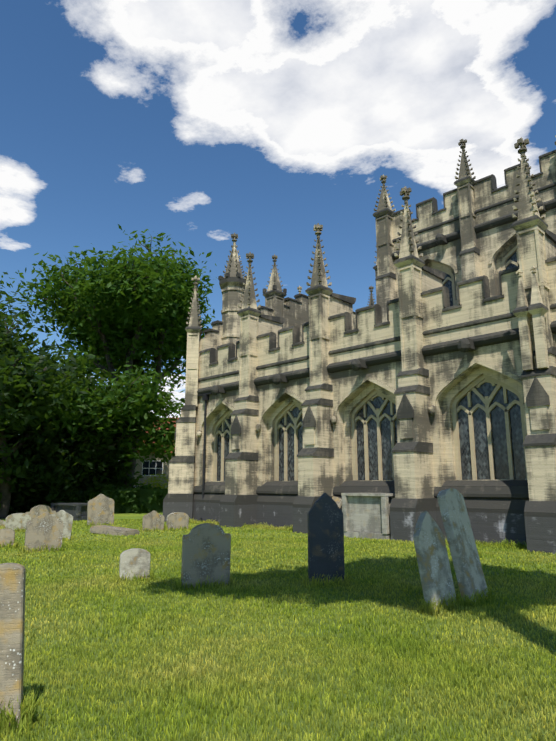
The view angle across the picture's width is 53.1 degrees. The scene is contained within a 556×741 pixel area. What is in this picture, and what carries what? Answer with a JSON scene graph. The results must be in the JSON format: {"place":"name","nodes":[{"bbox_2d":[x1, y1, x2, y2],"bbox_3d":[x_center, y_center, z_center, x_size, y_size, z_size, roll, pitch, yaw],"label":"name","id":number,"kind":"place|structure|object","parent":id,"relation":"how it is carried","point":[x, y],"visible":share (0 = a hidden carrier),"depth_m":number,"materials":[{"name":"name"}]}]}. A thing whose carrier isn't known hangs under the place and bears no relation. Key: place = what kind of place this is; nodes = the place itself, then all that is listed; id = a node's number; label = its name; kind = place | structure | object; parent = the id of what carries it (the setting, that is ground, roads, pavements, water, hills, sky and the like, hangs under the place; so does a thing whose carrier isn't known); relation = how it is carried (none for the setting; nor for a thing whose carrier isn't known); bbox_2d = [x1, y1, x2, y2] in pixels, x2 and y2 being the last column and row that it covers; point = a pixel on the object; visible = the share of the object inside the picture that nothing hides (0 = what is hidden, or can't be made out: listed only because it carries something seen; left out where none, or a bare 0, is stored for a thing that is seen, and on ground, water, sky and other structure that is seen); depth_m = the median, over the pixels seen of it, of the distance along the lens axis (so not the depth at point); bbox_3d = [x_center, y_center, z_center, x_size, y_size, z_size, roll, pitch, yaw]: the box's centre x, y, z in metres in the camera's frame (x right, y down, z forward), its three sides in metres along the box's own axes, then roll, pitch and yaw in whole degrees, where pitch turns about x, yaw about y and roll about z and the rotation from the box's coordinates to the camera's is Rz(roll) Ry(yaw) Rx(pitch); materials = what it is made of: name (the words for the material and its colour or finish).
{"place":"outdoors","nodes":[
{"label":"outdoors","id":0,"kind":"place"},
{"bbox_2d":[0,513,555,740],"bbox_3d":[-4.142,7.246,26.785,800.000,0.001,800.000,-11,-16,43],"label":"ground","id":1,"kind":"structure","parent":0,"point":[117,516],"depth_m":6.02,"materials":[{"name":"green plant"}]},
{"bbox_2d":[0,529,14,546],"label":"headstone","id":2,"kind":"object","parent":1,"relation":"on","point":[7,535],"visible":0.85,"depth_m":15.44,"materials":[{"name":"stone"}]},
{"bbox_2d":[0,563,25,726],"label":"headstone","id":3,"kind":"object","parent":1,"relation":"on","point":[12,599],"visible":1,"depth_m":4.15,"materials":[{"name":"stone"}]},
{"bbox_2d":[0,272,32,334],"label":"tree","id":4,"kind":"object","parent":1,"relation":"on","point":[7,303],"visible":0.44,"depth_m":40.56,"materials":[{"name":"green plant"}]},
{"bbox_2d":[5,513,30,530],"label":"headstone","id":5,"kind":"object","parent":1,"relation":"on","point":[17,520],"visible":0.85,"depth_m":20.85,"materials":[{"name":"grey stone"}]},
{"bbox_2d":[0,409,56,507],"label":"shrub","id":6,"kind":"object","parent":1,"relation":"on","point":[18,473],"visible":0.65,"depth_m":28.97,"materials":[{"name":"green plant"}]},
{"bbox_2d":[25,505,55,519],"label":"headstone","id":7,"kind":"object","parent":1,"relation":"on","point":[36,511],"visible":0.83,"depth_m":27.40,"materials":[{"name":"stone"}]},
{"bbox_2d":[24,512,63,551],"bbox_3d":[-6.154,4.380,14.644,0.917,1.260,0.100,7,-15,-33],"label":"headstone","id":8,"kind":"object","parent":1,"relation":"on","point":[44,528],"visible":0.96,"depth_m":14.63,"materials":[{"name":"stone"}]},
{"bbox_2d":[0,425,101,514],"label":"shrub","id":9,"kind":"object","parent":1,"relation":"on","point":[54,480],"visible":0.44,"depth_m":30.71,"materials":[{"name":"green plant"}]},
{"bbox_2d":[51,510,72,539],"bbox_3d":[-6.882,5.007,17.549,0.707,1.193,0.100,7,-11,-19],"label":"headstone","id":10,"kind":"object","parent":1,"relation":"on","point":[66,518],"visible":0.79,"depth_m":17.59,"materials":[{"name":"grey stone"}]},
{"bbox_2d":[0,298,128,518],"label":"tree","id":11,"kind":"object","parent":1,"relation":"on","point":[21,391],"depth_m":28.44,"materials":[{"name":"green plant"}]},
{"bbox_2d":[51,502,86,520],"bbox_3d":[-10.278,7.127,27.952,2.240,0.900,1.140,-8,-14,34],"label":"chest tomb","id":12,"kind":"object","parent":1,"relation":"on","point":[77,511],"visible":0.52,"depth_m":27.34,"materials":[{"name":"stone"}]},
{"bbox_2d":[45,351,118,400],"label":"tree","id":13,"kind":"object","parent":1,"relation":"on","point":[85,377],"depth_m":47.05,"materials":[{"name":"green plant"}]},
{"bbox_2d":[8,483,167,514],"bbox_3d":[-12.931,7.737,32.981,14.212,2.280,2.455,4,-12,-20],"label":"hedge","id":14,"kind":"object","parent":1,"relation":"on","point":[147,498],"visible":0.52,"depth_m":33.84,"materials":[{"name":"green plant"}]},
{"bbox_2d":[4,340,185,486],"bbox_3d":[-11.253,3.479,34.326,11.707,10.501,12.638,-11,-16,43],"label":"robinia tree","id":15,"kind":"object","parent":1,"relation":"on","point":[144,419],"depth_m":33.13,"materials":[{"name":"green plant"}]},
{"bbox_2d":[87,494,113,525],"bbox_3d":[-7.626,6.117,23.960,1.119,1.584,0.100,5,-16,-32],"label":"headstone","id":16,"kind":"object","parent":1,"relation":"on","point":[100,508],"visible":0.85,"depth_m":23.94,"materials":[{"name":"stone"}]},
{"bbox_2d":[6,224,216,487],"bbox_3d":[-11.159,-0.252,40.366,16.513,20.228,15.680,-11,-16,43],"label":"robinia tree","id":17,"kind":"object","parent":1,"relation":"on","point":[117,311],"depth_m":38.75,"materials":[{"name":"green plant"}]},
{"bbox_2d":[84,459,143,488],"bbox_3d":[-12.891,7.539,38.013,6.776,4.715,7.030,-11,-16,43],"label":"shrub","id":18,"kind":"object","parent":1,"relation":"on","point":[112,477],"visible":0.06,"depth_m":37.09,"materials":[{"name":"green plant"}]},
{"bbox_2d":[90,525,139,535],"bbox_3d":[-5.812,5.727,19.771,1.900,0.270,0.700,-4,-12,32],"label":"ledger stone","id":19,"kind":"object","parent":1,"relation":"on","point":[107,529],"visible":0.73,"depth_m":19.53,"materials":[{"name":"stone"}]},
{"bbox_2d":[119,548,150,579],"bbox_3d":[-2.615,3.679,10.141,0.538,0.831,0.120,5,-12,-21],"label":"headstone","id":20,"kind":"object","parent":1,"relation":"on","point":[135,561],"visible":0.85,"depth_m":10.12,"materials":[{"name":"white stone"}]},
{"bbox_2d":[119,417,178,488],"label":"cottage","id":21,"kind":"structure","parent":1,"relation":"on","point":[147,468],"depth_m":52.16,"materials":[{"name":"stone"}]},
{"bbox_2d":[142,511,164,530],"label":"headstone","id":22,"kind":"object","parent":1,"relation":"on","point":[153,519],"visible":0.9,"depth_m":21.02,"materials":[{"name":"stone"}]},
{"bbox_2d":[139,473,168,488],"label":"golden shrub","id":23,"kind":"object","parent":1,"relation":"on","point":[153,484],"visible":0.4,"depth_m":41.83,"materials":[{"name":"green plant"}]},
{"bbox_2d":[168,512,188,529],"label":"headstone","id":24,"kind":"object","parent":1,"relation":"on","point":[177,519],"visible":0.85,"depth_m":21.39,"materials":[{"name":"stone"}]},
{"bbox_2d":[181,523,230,589],"bbox_3d":[-1.236,3.316,9.590,0.836,1.320,0.120,5,-12,-21],"label":"headstone","id":25,"kind":"object","parent":1,"relation":"on","point":[206,549],"visible":0.85,"depth_m":9.56,"materials":[{"name":"stone"}]},
{"bbox_2d":[307,493,344,583],"bbox_3d":[0.850,3.105,9.846,0.656,1.838,0.090,3,-12,-15],"label":"slate headstone","id":26,"kind":"object","parent":1,"relation":"on","point":[325,537],"visible":0.79,"depth_m":9.82,"materials":[{"name":"grey stone"}]},
{"bbox_2d":[332,496,341,507],"bbox_3d":[1.700,5.373,20.274,0.950,1.850,0.100,-11,-54,43],"label":"gravestone","id":27,"kind":"object","parent":1,"relation":"on","point":[338,500],"depth_m":20.46,"materials":[{"name":"stone"}]},
{"bbox_2d":[163,135,555,553],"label":"church","id":28,"kind":"structure","parent":1,"relation":"on","point":[418,351],"depth_m":21.17,"materials":[{"name":"stone"}]},
{"bbox_2d":[198,392,211,520],"bbox_3d":[-3.654,4.133,26.762,1.200,6.090,0.240,-11,-16,43],"label":"drain pipe","id":29,"kind":"object","parent":28,"relation":"attached to","point":[205,397],"visible":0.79,"depth_m":26.80,"materials":[{"name":"metal"}]},
{"bbox_2d":[217,252,525,480],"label":"church windows","id":30,"kind":"structure","parent":28,"relation":"in","point":[500,452],"depth_m":18.42,"materials":[{"name":"grey glass"}]},
{"bbox_2d":[341,493,394,539],"bbox_3d":[3.156,4.887,18.608,1.790,1.550,1.040,-11,-16,43],"label":"chest tomb","id":31,"kind":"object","parent":1,"relation":"on","point":[366,515],"depth_m":18.26,"materials":[{"name":"stone"}]},
{"bbox_2d":[413,511,455,608],"bbox_3d":[2.261,2.854,8.015,0.647,1.616,0.110,12,-28,-40],"label":"leaning headstone","id":32,"kind":"object","parent":1,"relation":"on","point":[437,583],"visible":0.85,"depth_m":7.98,"materials":[{"name":"grey stone"}]},
{"bbox_2d":[437,488,487,603],"bbox_3d":[2.844,2.784,8.476,0.140,1.958,0.693,-25,-27,35],"label":"leaning headstone","id":33,"kind":"object","parent":1,"relation":"on","point":[462,546],"visible":0.75,"depth_m":8.41,"materials":[{"name":"grey stone"}]},
{"bbox_2d":[0,0,555,417],"label":"sky","id":34,"kind":"structure","parent":0,"point":[198,123],"materials":[{"name":"blue"}]}
]}

